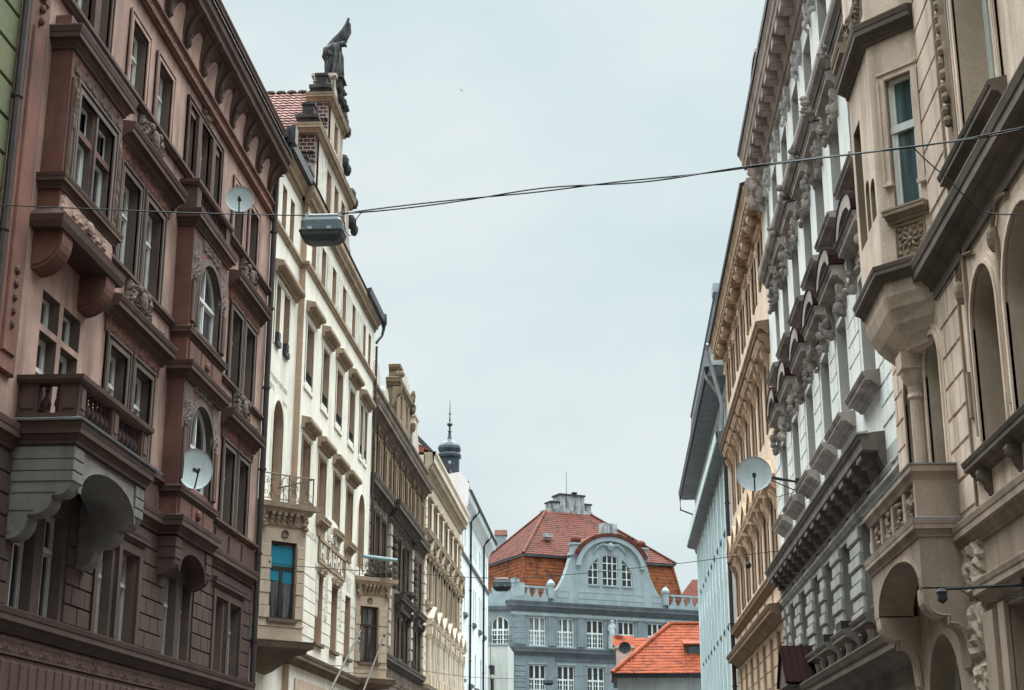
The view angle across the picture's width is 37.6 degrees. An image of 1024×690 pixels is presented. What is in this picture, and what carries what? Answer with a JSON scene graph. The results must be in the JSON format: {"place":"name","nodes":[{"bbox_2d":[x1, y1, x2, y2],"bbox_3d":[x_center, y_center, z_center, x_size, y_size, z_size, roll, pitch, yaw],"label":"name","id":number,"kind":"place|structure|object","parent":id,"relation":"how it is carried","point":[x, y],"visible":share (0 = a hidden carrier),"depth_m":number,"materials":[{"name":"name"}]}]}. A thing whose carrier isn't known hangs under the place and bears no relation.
{"place":"outdoors","nodes":[
{"label":"outdoors","id":0,"kind":"place"},
{"bbox_2d":[0,0,292,689],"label":"town house","id":1,"kind":"structure","parent":0,"point":[131,356],"depth_m":31.48,"materials":[{"name":"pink paint"}]},
{"bbox_2d":[7,542,23,608],"bbox_3d":[-8.537,3.591,25.554,0.110,1.940,0.950,-1,-17,4],"label":"window","id":2,"kind":"structure","parent":1,"relation":"in","point":[17,553],"depth_m":25.79,"materials":[{"name":"grey glass"}]},
{"bbox_2d":[35,338,45,373],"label":"window","id":3,"kind":"structure","parent":1,"relation":"in","point":[41,344],"depth_m":27.10,"materials":[{"name":"grey glass"}]},
{"bbox_2d":[40,298,49,327],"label":"window","id":4,"kind":"structure","parent":1,"relation":"in","point":[45,305],"depth_m":27.34,"materials":[{"name":"grey glass"}]},
{"bbox_2d":[37,517,54,616],"bbox_3d":[-8.446,3.979,26.843,0.110,1.940,0.950,-1,-17,4],"label":"window","id":5,"kind":"structure","parent":1,"relation":"in","point":[50,522],"depth_m":27.16,"materials":[{"name":"grey glass"}]},
{"bbox_2d":[55,355,66,412],"bbox_3d":[-8.451,1.018,27.657,0.110,1.800,0.900,-1,-17,4],"label":"window","id":6,"kind":"structure","parent":1,"relation":"in","point":[62,361],"depth_m":28.16,"materials":[{"name":"grey glass"}]},
{"bbox_2d":[61,316,69,344],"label":"window","id":7,"kind":"structure","parent":1,"relation":"in","point":[66,324],"depth_m":28.38,"materials":[{"name":"grey glass"}]},
{"bbox_2d":[76,0,81,8],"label":"window","id":8,"kind":"structure","parent":1,"relation":"in","point":[79,2],"depth_m":29.43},
{"bbox_2d":[94,555,102,632],"bbox_3d":[-8.257,4.794,29.463,0.100,1.890,0.950,-1,-17,4],"label":"window","id":9,"kind":"structure","parent":1,"relation":"in","point":[100,566],"depth_m":29.82,"materials":[{"name":"grey glass"}]},
{"bbox_2d":[108,355,115,395],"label":"window","id":10,"kind":"structure","parent":1,"relation":"in","point":[112,360],"depth_m":30.95,"materials":[{"name":"grey glass"}]},
{"bbox_2d":[117,555,126,640],"bbox_3d":[-8.162,5.226,30.897,0.110,1.890,0.950,-1,-17,4],"label":"window","id":11,"kind":"structure","parent":1,"relation":"in","point":[124,562],"depth_m":31.27,"materials":[{"name":"grey glass"}]},
{"bbox_2d":[119,186,128,263],"bbox_3d":[-8.277,-2.495,31.424,0.110,2.000,1.100,-1,-17,4],"label":"window","id":12,"kind":"structure","parent":1,"relation":"in","point":[126,193],"depth_m":31.90,"materials":[{"name":"white glass"}]},
{"bbox_2d":[130,36,137,86],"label":"window","id":13,"kind":"structure","parent":1,"relation":"in","point":[135,44],"depth_m":32.76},
{"bbox_2d":[133,377,140,416],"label":"window","id":14,"kind":"structure","parent":1,"relation":"in","point":[138,383],"depth_m":32.60,"materials":[{"name":"grey glass"}]},
{"bbox_2d":[143,215,151,288],"bbox_3d":[-8.166,-2.016,33.015,0.110,2.000,1.130,-1,-17,4],"label":"window","id":15,"kind":"structure","parent":1,"relation":"in","point":[149,226],"depth_m":33.49,"materials":[{"name":"grey glass"}]},
{"bbox_2d":[156,77,162,124],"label":"window","id":16,"kind":"structure","parent":1,"relation":"in","point":[160,81],"depth_m":34.61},
{"bbox_2d":[161,578,168,653],"bbox_3d":[-7.947,6.149,33.875,0.100,1.840,0.900,-1,-17,4],"label":"window","id":17,"kind":"structure","parent":1,"relation":"in","point":[167,580],"depth_m":34.23,"materials":[{"name":"grey glass"}]},
{"bbox_2d":[177,586,182,658],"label":"window","id":18,"kind":"structure","parent":1,"relation":"in","point":[181,586],"depth_m":35.34,"materials":[{"name":"grey glass"}]},
{"bbox_2d":[180,449,212,489],"bbox_3d":[-7.106,2.777,33.672,0.647,0.938,0.598,-7,-18,22],"label":"satellite dish","id":19,"kind":"object","parent":1,"relation":"attached to","point":[198,470],"visible":1,"depth_m":33.74,"materials":[{"name":"metal"}]},
{"bbox_2d":[227,609,230,674],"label":"window","id":20,"kind":"structure","parent":1,"relation":"in","point":[230,609],"depth_m":39.86,"materials":[{"name":"white glass"}]},
{"bbox_2d":[226,186,253,222],"bbox_3d":[-7.116,-3.627,38.800,0.748,0.972,0.510,-11,-20,33],"label":"satellite dish","id":21,"kind":"object","parent":1,"relation":"attached to","point":[239,198],"visible":0.97,"depth_m":38.82,"materials":[{"name":"metal"}]},
{"bbox_2d":[248,72,398,689],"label":"town house","id":22,"kind":"structure","parent":0,"point":[329,317],"depth_m":51.18,"materials":[{"name":"beige paint"}]},
{"bbox_2d":[270,423,273,498],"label":"window","id":23,"kind":"structure","parent":22,"relation":"in","point":[273,423],"depth_m":45.67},
{"bbox_2d":[322,18,350,85],"bbox_3d":[-6.525,-11.010,55.951,1.040,2.632,0.800,-1,-17,4],"label":"gable statue","id":24,"kind":"object","parent":22,"relation":"on","point":[332,57],"visible":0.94,"depth_m":55.67,"materials":[{"name":"stone"}]},
{"bbox_2d":[323,627,362,689],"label":"flag pole","id":25,"kind":"object","parent":22,"relation":"attached to","point":[345,660],"visible":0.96,"depth_m":49.84,"materials":[{"name":"grey metal"}]},
{"bbox_2d":[347,633,384,689],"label":"flag pole","id":26,"kind":"object","parent":22,"relation":"attached to","point":[368,677],"visible":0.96,"depth_m":54.81,"materials":[{"name":"grey metal"}]},
{"bbox_2d":[364,564,394,576],"bbox_3d":[-5.092,8.707,57.955,1.174,0.509,0.363,-1,-17,4],"label":"flower trough","id":27,"kind":"object","parent":22,"relation":"on","point":[378,574],"visible":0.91,"depth_m":57.83,"materials":[{"name":"black metal"}]},
{"bbox_2d":[362,554,397,561],"bbox_3d":[-5.102,8.246,58.077,1.600,0.150,0.150,14,-22,-39],"label":"rolled awning","id":28,"kind":"object","parent":22,"relation":"attached to","point":[379,558],"visible":1,"depth_m":58.00,"materials":[{"name":"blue fabric"}]},
{"bbox_2d":[271,551,775,578],"bbox_3d":[0.168,6.191,42.084,14.502,0.706,0.058,-1,-17,4],"label":"overhead cable","id":29,"kind":"object","parent":22,"relation":"attached to","point":[526,577],"visible":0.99,"depth_m":41.94,"materials":[{"name":"black metal"}]},
{"bbox_2d":[492,578,516,591],"bbox_3d":[-0.187,6.686,41.954,0.700,0.375,0.345,-1,-17,4],"label":"street lamp","id":30,"kind":"object","parent":29,"relation":"hanging from","point":[502,585],"visible":1,"depth_m":41.83,"materials":[{"name":"grey metal"}]},
{"bbox_2d":[745,556,750,568],"bbox_3d":[6.554,6.040,41.684,0.170,0.351,0.162,-1,-17,4],"label":"junction box","id":31,"kind":"object","parent":29,"relation":"hanging from","point":[747,565],"visible":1,"depth_m":41.61,"materials":[{"name":"black metal"}]},
{"bbox_2d":[368,359,432,689],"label":"town house","id":32,"kind":"structure","parent":0,"point":[403,487],"depth_m":70.32,"materials":[{"name":"beige paint"}]},
{"bbox_2d":[420,664,697,678],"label":"overhead cable","id":33,"kind":"object","parent":32,"relation":"attached to","point":[554,677],"visible":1,"depth_m":74.44,"materials":[{"name":"black metal"}]},
{"bbox_2d":[543,678,556,684],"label":"street lamp","id":34,"kind":"object","parent":33,"relation":"hanging from","point":[548,681],"visible":1,"depth_m":74.26,"materials":[{"name":"grey metal"}]},
{"bbox_2d":[411,414,469,689],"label":"town house","id":35,"kind":"structure","parent":0,"point":[446,516],"depth_m":86.62,"materials":[{"name":"beige paint"}]},
{"bbox_2d":[418,412,497,689],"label":"town house","id":36,"kind":"structure","parent":0,"point":[478,540],"depth_m":108.18,"materials":[{"name":"white paint"}]},
{"bbox_2d":[221,0,764,593],"label":"sky","id":37,"kind":"structure","parent":0,"point":[561,334],"materials":[{"name":"white"}]},
{"bbox_2d":[682,580,697,606],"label":"tiled house","id":38,"kind":"structure","parent":0,"point":[691,589],"depth_m":174.89,"materials":[{"name":"orange tile"}]},
{"bbox_2d":[678,283,738,689],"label":"town house","id":39,"kind":"structure","parent":0,"point":[702,482],"depth_m":71.27,"materials":[{"name":"blue paint"}]},
{"bbox_2d":[705,181,784,689],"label":"town house","id":40,"kind":"structure","parent":0,"point":[738,343],"depth_m":50.67,"materials":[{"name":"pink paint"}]},
{"bbox_2d":[737,0,915,689],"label":"town house","id":41,"kind":"structure","parent":0,"point":[830,414],"depth_m":33.89,"materials":[{"name":"white paint"}]},
{"bbox_2d":[765,478,799,496],"bbox_3d":[6.687,3.564,37.803,1.557,0.591,0.168,10,-20,-31],"label":"dish bracket","id":42,"kind":"object","parent":41,"relation":"attached to","point":[796,480],"visible":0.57,"depth_m":37.98,"materials":[{"name":"black metal"}]},
{"bbox_2d":[736,457,794,490],"bbox_3d":[6.559,3.280,37.597,1.923,0.877,0.602,9,-19,-27],"label":"satellite dish","id":43,"kind":"object","parent":42,"relation":"attached to","point":[753,473],"visible":1,"depth_m":37.39,"materials":[{"name":"metal"}]},
{"label":"square","id":44,"kind":"structure","parent":0,"visible":0},
{"bbox_2d":[488,530,513,650],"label":"school building","id":45,"kind":"structure","parent":44,"relation":"on","point":[500,617],"depth_m":129.12,"materials":[{"name":"grey paint"}]},
{"bbox_2d":[492,616,508,643],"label":"window","id":46,"kind":"structure","parent":45,"relation":"in","point":[500,625],"depth_m":128.94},
{"bbox_2d":[488,477,698,689],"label":"school building","id":47,"kind":"structure","parent":44,"relation":"on","point":[562,621],"depth_m":133.41,"materials":[{"name":"grey paint"}]},
{"bbox_2d":[529,617,544,645],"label":"window","id":48,"kind":"structure","parent":47,"relation":"in","point":[536,624],"depth_m":129.82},
{"bbox_2d":[529,664,545,689],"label":"window","id":49,"kind":"structure","parent":47,"relation":"in","point":[537,673],"depth_m":128.69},
{"bbox_2d":[557,618,573,646],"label":"window","id":50,"kind":"structure","parent":47,"relation":"in","point":[565,638],"depth_m":130.94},
{"bbox_2d":[558,666,573,689],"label":"window","id":51,"kind":"structure","parent":47,"relation":"in","point":[565,682],"depth_m":129.82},
{"bbox_2d":[587,620,602,647],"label":"window","id":52,"kind":"structure","parent":47,"relation":"in","point":[594,627],"depth_m":132.13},
{"bbox_2d":[588,667,603,689],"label":"window","id":53,"kind":"structure","parent":47,"relation":"in","point":[595,681],"depth_m":131.03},
{"bbox_2d":[608,618,617,649],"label":"niche statue","id":54,"kind":"object","parent":47,"relation":"on","point":[612,627],"visible":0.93,"depth_m":132.11,"materials":[{"name":"stone"}]},
{"bbox_2d":[619,622,633,635],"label":"window","id":55,"kind":"structure","parent":47,"relation":"in","point":[625,628],"depth_m":133.58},
{"bbox_2d":[648,623,662,637],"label":"window","id":56,"kind":"structure","parent":47,"relation":"in","point":[652,628],"depth_m":134.76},
{"label":"ground","id":57,"kind":"structure","parent":0,"visible":0},
{"bbox_2d":[0,0,31,301],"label":"town house","id":58,"kind":"structure","parent":57,"relation":"on","point":[10,11],"depth_m":25.09,"materials":[{"name":"green paint"}]},
{"bbox_2d":[0,204,304,215],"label":"overhead cable","id":59,"kind":"object","parent":58,"relation":"attached to","point":[153,211],"visible":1,"depth_m":17.51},
{"bbox_2d":[488,622,513,689],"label":"town house","id":60,"kind":"structure","parent":57,"relation":"on","point":[500,660],"depth_m":120.17,"materials":[{"name":"paint"}]},
{"bbox_2d":[489,665,494,675],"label":"window","id":61,"kind":"structure","parent":60,"relation":"in","point":[492,669],"depth_m":120.10,"materials":[{"name":"black glass"}]},
{"bbox_2d":[489,672,494,689],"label":"window","id":62,"kind":"structure","parent":60,"relation":"in","point":[491,680],"depth_m":119.80,"materials":[{"name":"glass"}]},
{"bbox_2d":[610,622,700,689],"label":"tiled house","id":63,"kind":"structure","parent":57,"relation":"on","point":[669,645],"depth_m":93.26,"materials":[{"name":"tile"}]},
{"bbox_2d":[619,642,630,653],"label":"satellite dish","id":64,"kind":"object","parent":63,"relation":"attached to","point":[624,647],"visible":1,"depth_m":91.55,"materials":[{"name":"metal"}]},
{"bbox_2d":[830,0,1023,689],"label":"town house","id":65,"kind":"structure","parent":57,"relation":"on","point":[938,308],"depth_m":19.84,"materials":[{"name":"beige paint"}]},
{"bbox_2d":[341,126,1023,214],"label":"overhead cable","id":66,"kind":"object","parent":65,"relation":"attached to","point":[729,169],"visible":1,"depth_m":16.10,"materials":[{"name":"black metal"}]},
{"bbox_2d":[299,212,360,246],"bbox_3d":[-2.082,-1.347,17.291,0.700,0.375,0.345,-1,-17,4],"label":"street lamp","id":67,"kind":"object","parent":66,"relation":"hanging from","point":[319,230],"visible":1,"depth_m":17.16,"materials":[{"name":"grey metal"}]},
{"bbox_2d":[955,660,961,689],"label":"window","id":68,"kind":"structure","parent":65,"relation":"in","point":[957,676],"depth_m":21.87,"materials":[{"name":"black glass"}]},
{"bbox_2d":[913,147,1023,214],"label":"overhead cable","id":69,"kind":"object","parent":65,"relation":"attached to","point":[960,191],"visible":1,"depth_m":14.96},
{"bbox_2d":[936,577,1023,603],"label":"wall lantern","id":70,"kind":"object","parent":65,"relation":"attached to","point":[941,593],"depth_m":16.60,"materials":[{"name":"black metal"}]},
{"bbox_2d":[982,0,995,78],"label":"window","id":71,"kind":"structure","parent":65,"relation":"in","point":[985,7],"depth_m":19.40,"materials":[{"name":"grey glass"}]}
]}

